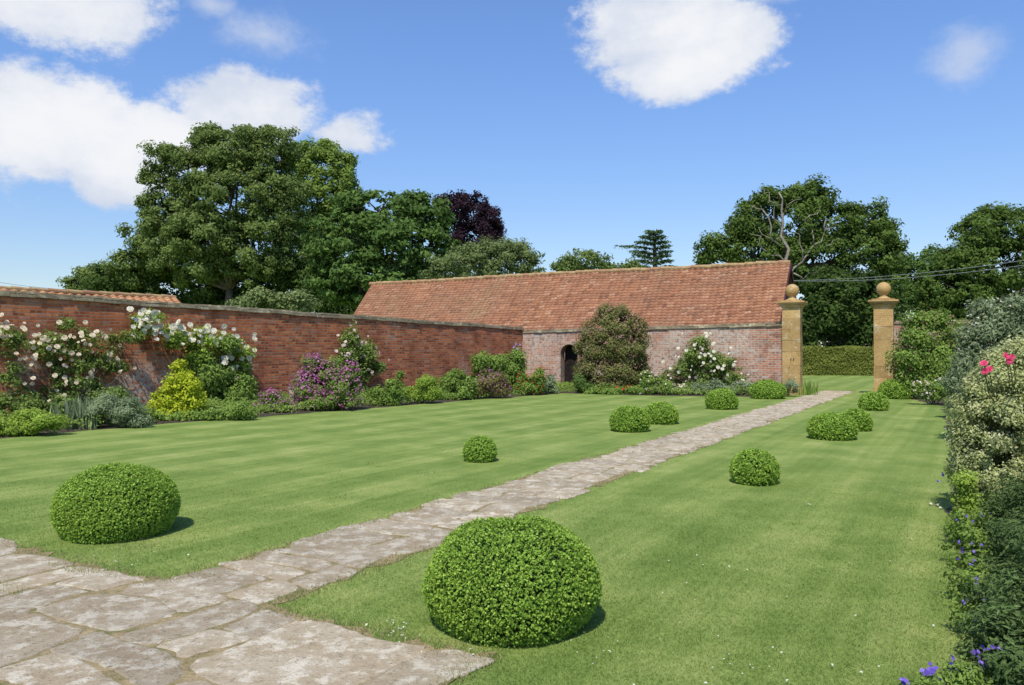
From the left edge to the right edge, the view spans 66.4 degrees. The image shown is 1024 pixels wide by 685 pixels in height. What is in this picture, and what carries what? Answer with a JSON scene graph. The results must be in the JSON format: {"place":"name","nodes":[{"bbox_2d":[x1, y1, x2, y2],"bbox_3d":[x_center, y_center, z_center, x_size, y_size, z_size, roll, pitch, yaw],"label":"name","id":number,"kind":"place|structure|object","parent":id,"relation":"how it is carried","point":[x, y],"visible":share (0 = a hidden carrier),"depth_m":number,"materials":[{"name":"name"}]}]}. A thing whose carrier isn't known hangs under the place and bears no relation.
{"place":"outdoors","nodes":[
{"label":"outdoors","id":0,"kind":"place"},
{"bbox_2d":[0,547,495,684],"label":"terrace","id":1,"kind":"structure","parent":0,"point":[188,674],"depth_m":4.43,"materials":[{"name":"stone"}]},
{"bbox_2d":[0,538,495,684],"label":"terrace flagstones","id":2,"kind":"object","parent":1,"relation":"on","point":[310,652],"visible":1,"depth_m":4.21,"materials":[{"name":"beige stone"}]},
{"bbox_2d":[0,388,790,437],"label":"bed soil","id":3,"kind":"structure","parent":0,"point":[301,411],"depth_m":20.40,"materials":[{"name":"brown soil"}]},
{"bbox_2d":[0,407,71,436],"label":"green mound","id":4,"kind":"object","parent":3,"relation":"on","point":[32,421],"visible":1,"depth_m":14.04,"materials":[{"name":"green plant"}]},
{"bbox_2d":[0,313,144,409],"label":"climbing rose","id":5,"kind":"object","parent":3,"relation":"on","point":[53,362],"visible":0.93,"depth_m":17.92,"materials":[{"name":"white plant"}]},
{"bbox_2d":[49,395,100,429],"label":"iris clump","id":6,"kind":"object","parent":3,"relation":"on","point":[71,413],"visible":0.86,"depth_m":15.27,"materials":[{"name":"green plant"}]},
{"bbox_2d":[0,385,154,422],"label":"sage clump","id":7,"kind":"object","parent":3,"relation":"on","point":[6,401],"visible":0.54,"depth_m":16.33,"materials":[{"name":"green plant"}]},
{"bbox_2d":[77,390,155,427],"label":"catmint clump","id":8,"kind":"object","parent":3,"relation":"on","point":[119,411],"visible":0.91,"depth_m":15.48,"materials":[{"name":"green plant"}]},
{"bbox_2d":[147,359,209,420],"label":"golden shrub","id":9,"kind":"object","parent":3,"relation":"on","point":[175,397],"visible":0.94,"depth_m":17.21,"materials":[{"name":"yellow plant"}]},
{"bbox_2d":[127,306,258,406],"bbox_3d":[-8.381,0.434,20.498,1.236,2.608,3.696,0,0,43],"label":"climbing rose","id":10,"kind":"object","parent":3,"relation":"on","point":[172,336],"visible":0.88,"depth_m":20.35,"materials":[{"name":"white plant"}]},
{"bbox_2d":[151,401,259,420],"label":"ground cover plant","id":11,"kind":"object","parent":3,"relation":"on","point":[240,410],"visible":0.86,"depth_m":17.05,"materials":[{"name":"green plant"}]},
{"bbox_2d":[180,333,258,406],"bbox_3d":[-7.911,0.679,20.942,2.434,2.177,1.483,0,0,-16],"label":"lilac shrub","id":12,"kind":"object","parent":3,"relation":"on","point":[215,381],"visible":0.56,"depth_m":20.73,"materials":[{"name":"green plant"}]},
{"bbox_2d":[251,387,297,412],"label":"magenta flowering plant","id":13,"kind":"object","parent":3,"relation":"on","point":[277,398],"visible":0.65,"depth_m":19.07,"materials":[{"name":"green plant"}]},
{"bbox_2d":[289,387,294,407],"bbox_3d":[-5.761,1.447,20.519,0.170,0.566,0.169,0,0,0],"label":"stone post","id":14,"kind":"object","parent":3,"relation":"on","point":[290,391],"visible":0.36,"depth_m":20.46,"materials":[{"name":"beige stone"}]},
{"bbox_2d":[287,353,364,410],"bbox_3d":[-4.725,0.990,20.032,1.982,1.496,1.416,0,0,0],"label":"purple flowering shrub","id":15,"kind":"object","parent":3,"relation":"on","point":[333,384],"visible":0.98,"depth_m":19.72,"materials":[{"name":"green plant"}]},
{"bbox_2d":[335,319,389,393],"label":"climbing rose","id":16,"kind":"object","parent":3,"relation":"on","point":[360,354],"visible":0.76,"depth_m":24.80,"materials":[{"name":"green plant"}]},
{"bbox_2d":[364,370,405,405],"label":"hollyhock clump","id":17,"kind":"object","parent":3,"relation":"on","point":[392,388],"visible":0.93,"depth_m":21.37,"materials":[{"name":"green plant"}]},
{"bbox_2d":[0,381,788,430],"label":"border ground cover","id":18,"kind":"object","parent":3,"relation":"on","point":[217,402],"visible":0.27,"depth_m":20.35,"materials":[{"name":"green plant"}]},
{"bbox_2d":[402,374,443,403],"bbox_3d":[-2.563,1.309,22.264,1.180,0.879,0.898,0,0,-25],"label":"euphorbia mound","id":19,"kind":"object","parent":3,"relation":"on","point":[427,388],"visible":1,"depth_m":22.14,"materials":[{"name":"green plant"}]},
{"bbox_2d":[435,369,479,399],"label":"green leafy clump","id":20,"kind":"object","parent":3,"relation":"on","point":[454,381],"visible":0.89,"depth_m":23.80,"materials":[{"name":"green plant"}]},
{"bbox_2d":[472,367,514,397],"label":"weigela shrub","id":21,"kind":"object","parent":3,"relation":"on","point":[497,385],"visible":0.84,"depth_m":24.40,"materials":[{"name":"purple plant"}]},
{"bbox_2d":[468,349,528,387],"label":"hydrangea shrub","id":22,"kind":"object","parent":3,"relation":"on","point":[512,364],"visible":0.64,"depth_m":26.77,"materials":[{"name":"green plant"}]},
{"bbox_2d":[511,343,528,386],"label":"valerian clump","id":23,"kind":"object","parent":3,"relation":"on","point":[523,369],"visible":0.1,"depth_m":28.39,"materials":[{"name":"green plant"}]},
{"bbox_2d":[512,365,547,394],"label":"red rose bush","id":24,"kind":"object","parent":3,"relation":"on","point":[534,382],"visible":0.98,"depth_m":26.05,"materials":[{"name":"green plant"}]},
{"bbox_2d":[540,374,558,393],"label":"pale grass clump","id":25,"kind":"object","parent":3,"relation":"on","point":[549,384],"visible":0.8,"depth_m":26.89,"materials":[{"name":"plant"}]},
{"bbox_2d":[571,371,593,392],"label":"dark low shrub","id":26,"kind":"object","parent":3,"relation":"on","point":[579,381],"visible":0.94,"depth_m":27.13,"materials":[{"name":"green plant"}]},
{"bbox_2d":[583,384,638,394],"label":"poppy clump","id":27,"kind":"object","parent":3,"relation":"on","point":[609,390],"visible":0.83,"depth_m":26.61,"materials":[{"name":"green plant"}]},
{"bbox_2d":[572,302,654,391],"bbox_3d":[3.574,0.176,27.791,3.019,3.237,2.150,0,0,0],"label":"bronze flowering shrub","id":28,"kind":"object","parent":3,"relation":"on","point":[619,366],"visible":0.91,"depth_m":27.28,"materials":[{"name":"green plant"}]},
{"bbox_2d":[633,370,692,394],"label":"pink flowering clump","id":29,"kind":"object","parent":3,"relation":"on","point":[648,379],"visible":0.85,"depth_m":26.41,"materials":[{"name":"green plant"}]},
{"bbox_2d":[658,332,748,386],"bbox_3d":[6.849,0.702,27.728,3.574,2.165,1.175,0,0,28],"label":"climbing rose","id":30,"kind":"object","parent":3,"relation":"on","point":[694,355],"visible":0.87,"depth_m":27.67,"materials":[{"name":"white plant"}]},
{"bbox_2d":[690,377,753,394],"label":"border perennials","id":31,"kind":"object","parent":3,"relation":"on","point":[714,385],"visible":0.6,"depth_m":26.17,"materials":[{"name":"green plant"}]},
{"bbox_2d":[782,377,799,396],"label":"lavender clump","id":32,"kind":"object","parent":3,"relation":"on","point":[789,384],"visible":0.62,"depth_m":25.26,"materials":[{"name":"plant"}]},
{"bbox_2d":[0,365,1002,684],"bbox_3d":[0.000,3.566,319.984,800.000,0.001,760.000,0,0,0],"label":"ground","id":33,"kind":"structure","parent":0,"point":[536,431],"depth_m":8.12,"materials":[{"name":"green plant"}]},
{"bbox_2d":[55,260,114,290],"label":"elder tree","id":34,"kind":"object","parent":33,"relation":"on","point":[71,282],"visible":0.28,"depth_m":63.31,"materials":[{"name":"green plant"}]},
{"bbox_2d":[0,286,180,303],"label":"outbuilding","id":35,"kind":"structure","parent":33,"relation":"on","point":[148,297],"depth_m":21.28,"materials":[{"name":"orange tile"}]},
{"bbox_2d":[49,462,181,543],"bbox_3d":[-3.405,1.339,6.760,1.024,0.616,1.015,0,0,-33],"label":"box ball","id":36,"kind":"object","parent":33,"relation":"on","point":[119,502],"visible":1,"depth_m":6.44,"materials":[{"name":"green plant"}]},
{"bbox_2d":[97,120,320,305],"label":"ash tree","id":37,"kind":"object","parent":33,"relation":"on","point":[182,229],"visible":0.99,"depth_m":58.49,"materials":[{"name":"green plant"}]},
{"bbox_2d":[80,252,355,314],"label":"holly tree","id":38,"kind":"object","parent":33,"relation":"on","point":[290,281],"visible":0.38,"depth_m":60.38,"materials":[{"name":"green plant"}]},
{"bbox_2d":[0,290,523,415],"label":"brick garden wall","id":39,"kind":"structure","parent":33,"relation":"on","point":[413,349],"depth_m":22.43,"materials":[{"name":"brick"}]},
{"bbox_2d":[224,285,322,311],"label":"undergrowth shrub","id":40,"kind":"object","parent":33,"relation":"on","point":[251,298],"visible":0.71,"depth_m":43.44,"materials":[{"name":"green plant"}]},
{"bbox_2d":[268,135,367,289],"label":"lime tree","id":41,"kind":"object","parent":33,"relation":"on","point":[334,158],"visible":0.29,"depth_m":65.57,"materials":[{"name":"green plant"}]},
{"bbox_2d":[299,188,461,308],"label":"horse chestnut tree","id":42,"kind":"object","parent":33,"relation":"on","point":[411,212],"visible":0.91,"depth_m":50.53,"materials":[{"name":"green plant"}]},
{"bbox_2d":[431,189,506,272],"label":"copper beech tree","id":43,"kind":"object","parent":33,"relation":"on","point":[485,221],"visible":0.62,"depth_m":76.72,"materials":[{"name":"purple plant"}]},
{"bbox_2d":[462,434,496,462],"bbox_3d":[-0.453,1.488,11.028,0.512,0.381,0.526,0,0,-21],"label":"box ball","id":44,"kind":"object","parent":33,"relation":"on","point":[480,448],"visible":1,"depth_m":10.87,"materials":[{"name":"green plant"}]},
{"bbox_2d":[418,234,546,279],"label":"willow tree","id":45,"kind":"object","parent":33,"relation":"on","point":[512,254],"visible":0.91,"depth_m":47.38,"materials":[{"name":"green plant"}]},
{"bbox_2d":[60,463,933,684],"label":"daisies","id":46,"kind":"object","parent":33,"relation":"on","point":[595,620],"visible":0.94,"depth_m":4.28,"materials":[{"name":"white plant"}]},
{"bbox_2d":[421,513,602,647],"bbox_3d":[-0.002,1.326,4.601,1.061,0.615,1.068,0,0,-3],"label":"box ball","id":47,"kind":"object","parent":33,"relation":"on","point":[526,579],"visible":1,"depth_m":4.25,"materials":[{"name":"green plant"}]},
{"bbox_2d":[549,247,646,271],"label":"hawthorn tree","id":48,"kind":"object","parent":33,"relation":"on","point":[570,262],"visible":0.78,"depth_m":59.43,"materials":[{"name":"green plant"}]},
{"bbox_2d":[608,404,650,432],"bbox_3d":[2.255,1.442,14.977,0.819,0.525,0.828,0,0,33],"label":"box ball","id":49,"kind":"object","parent":33,"relation":"on","point":[629,418],"visible":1,"depth_m":14.72,"materials":[{"name":"green plant"}]},
{"bbox_2d":[614,229,676,267],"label":"cedar tree","id":50,"kind":"object","parent":33,"relation":"on","point":[654,248],"visible":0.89,"depth_m":71.45,"materials":[{"name":"green plant"}]},
{"bbox_2d":[523,322,784,392],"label":"brick wall with archway","id":51,"kind":"structure","parent":33,"relation":"on","point":[758,355],"depth_m":28.70,"materials":[{"name":"brick"}]},
{"bbox_2d":[565,345,577,386],"bbox_3d":[2.432,0.941,31.269,0.722,1.702,0.090,0,0,30],"label":"door","id":52,"kind":"structure","parent":51,"relation":"in","point":[570,357],"depth_m":31.35,"materials":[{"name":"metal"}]},
{"bbox_2d":[644,401,678,424],"bbox_3d":[3.142,1.466,16.471,0.815,0.496,0.801,0,0,24],"label":"box ball","id":53,"kind":"object","parent":33,"relation":"on","point":[662,413],"visible":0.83,"depth_m":16.20,"materials":[{"name":"green plant"}]},
{"bbox_2d":[704,387,738,409],"bbox_3d":[5.444,1.452,20.333,0.904,0.581,0.873,0,0,9],"label":"box ball","id":54,"kind":"object","parent":33,"relation":"on","point":[721,399],"visible":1,"depth_m":20.08,"materials":[{"name":"green plant"}]},
{"bbox_2d":[729,448,780,485],"bbox_3d":[2.868,1.453,9.255,0.617,0.424,0.615,0,0,-25],"label":"box ball","id":55,"kind":"object","parent":33,"relation":"on","point":[755,467],"visible":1,"depth_m":9.07,"materials":[{"name":"green plant"}]},
{"bbox_2d":[749,379,786,398],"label":"box ball","id":56,"kind":"object","parent":33,"relation":"on","point":[766,389],"visible":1,"depth_m":24.14,"materials":[{"name":"green plant"}]},
{"bbox_2d":[776,284,807,394],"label":"gate pier","id":57,"kind":"structure","parent":33,"relation":"on","point":[792,306],"depth_m":26.55,"materials":[{"name":"stone"}]},
{"bbox_2d":[692,172,913,322],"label":"oak tree","id":58,"kind":"object","parent":33,"relation":"on","point":[810,204],"visible":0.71,"depth_m":60.67,"materials":[{"name":"green plant"}]},
{"bbox_2d":[799,380,817,394],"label":"grass clump","id":59,"kind":"object","parent":33,"relation":"on","point":[808,390],"visible":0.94,"depth_m":26.26,"materials":[{"name":"green plant"}]},
{"bbox_2d":[806,411,858,440],"bbox_3d":[5.614,1.448,13.717,0.880,0.497,0.892,0,0,18],"label":"box ball","id":60,"kind":"object","parent":33,"relation":"on","point":[836,426],"visible":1,"depth_m":13.45,"materials":[{"name":"green plant"}]},
{"bbox_2d":[802,345,873,375],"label":"clipped hedge","id":61,"kind":"object","parent":33,"relation":"on","point":[842,359],"visible":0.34,"depth_m":44.46,"materials":[{"name":"green plant"}]},
{"bbox_2d":[799,264,912,360],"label":"sycamore tree","id":62,"kind":"object","parent":33,"relation":"on","point":[822,311],"visible":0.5,"depth_m":53.01,"materials":[{"name":"green plant"}]},
{"bbox_2d":[843,408,873,431],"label":"box ball","id":63,"kind":"object","parent":33,"relation":"on","point":[862,418],"visible":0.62,"depth_m":14.87,"materials":[{"name":"green plant"}]},
{"bbox_2d":[857,391,889,410],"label":"box ball","id":64,"kind":"object","parent":33,"relation":"on","point":[874,401],"visible":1,"depth_m":19.69,"materials":[{"name":"green plant"}]},
{"bbox_2d":[868,282,898,391],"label":"gate pier","id":65,"kind":"structure","parent":33,"relation":"on","point":[883,304],"depth_m":25.77,"materials":[{"name":"stone"}]},
{"bbox_2d":[876,378,912,398],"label":"box ball","id":66,"kind":"object","parent":33,"relation":"on","point":[892,388],"visible":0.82,"depth_m":24.15,"materials":[{"name":"green plant"}]},
{"bbox_2d":[906,377,953,404],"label":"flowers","id":67,"kind":"object","parent":33,"relation":"on","point":[931,391],"visible":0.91,"depth_m":21.65,"materials":[{"name":"green plant"}]},
{"bbox_2d":[894,243,970,313],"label":"maple tree","id":68,"kind":"object","parent":33,"relation":"on","point":[923,259],"visible":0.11,"depth_m":78.57,"materials":[{"name":"green plant"}]},
{"bbox_2d":[894,319,991,395],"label":"stone capped side wall","id":69,"kind":"structure","parent":33,"relation":"on","point":[896,325],"depth_m":25.75,"materials":[{"name":"brick"}]},
{"bbox_2d":[892,642,1002,684],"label":"violet flower clump","id":70,"kind":"object","parent":33,"relation":"on","point":[956,673],"visible":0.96,"depth_m":3.41,"materials":[{"name":"green plant"}]},
{"bbox_2d":[910,200,1023,320],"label":"beech tree","id":71,"kind":"object","parent":33,"relation":"on","point":[988,236],"visible":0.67,"depth_m":73.34,"materials":[{"name":"green plant"}]},
{"bbox_2d":[0,0,1023,346],"label":"sky","id":72,"kind":"structure","parent":0,"point":[597,125],"materials":[{"name":"blue"}]},
{"bbox_2d":[170,390,853,604],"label":"path","id":73,"kind":"structure","parent":0,"point":[308,572],"depth_m":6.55,"materials":[{"name":"stone"}]},
{"bbox_2d":[353,260,796,381],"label":"barn","id":74,"kind":"structure","parent":0,"point":[739,293],"depth_m":32.87,"materials":[{"name":"tile"}]},
{"bbox_2d":[794,260,1023,280],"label":"overhead wire","id":75,"kind":"object","parent":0,"point":[917,273],"visible":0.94,"depth_m":40.11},
{"bbox_2d":[849,265,1023,280],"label":"overhead wire","id":76,"kind":"object","parent":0,"point":[936,275],"visible":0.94,"depth_m":38.37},
{"bbox_2d":[912,397,993,673],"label":"bed soil","id":77,"kind":"structure","parent":0,"point":[948,510],"depth_m":15.76,"materials":[{"name":"brown soil"}]},
{"bbox_2d":[882,307,971,395],"bbox_3d":[12.989,0.336,24.366,2.816,2.849,1.868,0,0,0],"label":"green wall shrub","id":78,"kind":"object","parent":77,"relation":"on","point":[928,359],"visible":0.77,"depth_m":23.96,"materials":[{"name":"green plant"}]},
{"bbox_2d":[937,461,955,481],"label":"violet geranium","id":79,"kind":"object","parent":77,"relation":"on","point":[946,472],"visible":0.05,"depth_m":8.29,"materials":[{"name":"green plant"}]},
{"bbox_2d":[937,368,962,416],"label":"santolina bush","id":80,"kind":"object","parent":77,"relation":"on","point":[951,382],"visible":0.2,"depth_m":17.46,"materials":[{"name":"green plant"}]},
{"bbox_2d":[913,394,1004,683],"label":"border ground cover","id":81,"kind":"object","parent":77,"relation":"on","point":[968,539],"visible":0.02,"depth_m":6.73,"materials":[{"name":"green plant"}]},
{"bbox_2d":[942,468,985,536],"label":"lime flowering clump","id":82,"kind":"object","parent":77,"relation":"on","point":[963,484],"visible":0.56,"depth_m":6.52,"materials":[{"name":"green plant"}]},
{"bbox_2d":[938,508,1009,630],"bbox_3d":[3.152,1.472,5.339,0.562,0.332,2.665,0,0,32],"label":"cranesbill clump","id":83,"kind":"object","parent":77,"relation":"on","point":[974,519],"visible":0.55,"depth_m":5.58,"materials":[{"name":"green plant"}]},
{"bbox_2d":[942,335,1023,517],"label":"variegated shrub","id":84,"kind":"object","parent":77,"relation":"on","point":[977,408],"visible":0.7,"depth_m":7.26,"materials":[{"name":"green plant"}]},
{"bbox_2d":[948,288,1023,429],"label":"buddleia shrub","id":85,"kind":"object","parent":77,"relation":"on","point":[995,326],"visible":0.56,"depth_m":12.83,"materials":[{"name":"green plant"}]},
{"bbox_2d":[953,468,1023,684],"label":"dark foliage clump","id":86,"kind":"object","parent":77,"relation":"on","point":[1001,619],"visible":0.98,"depth_m":3.88,"materials":[{"name":"green plant"}]},
{"bbox_2d":[977,505,1016,683],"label":"border ground cover","id":87,"kind":"object","parent":77,"relation":"on","point":[987,563],"visible":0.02,"depth_m":5.35,"materials":[{"name":"green plant"}]},
{"bbox_2d":[979,352,1015,466],"bbox_3d":[4.398,0.865,6.992,0.244,1.560,1.236,0,0,37],"label":"pink rose","id":88,"kind":"object","parent":77,"relation":"on","point":[1010,358],"visible":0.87,"depth_m":6.59,"materials":[{"name":"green plant"}]}
]}

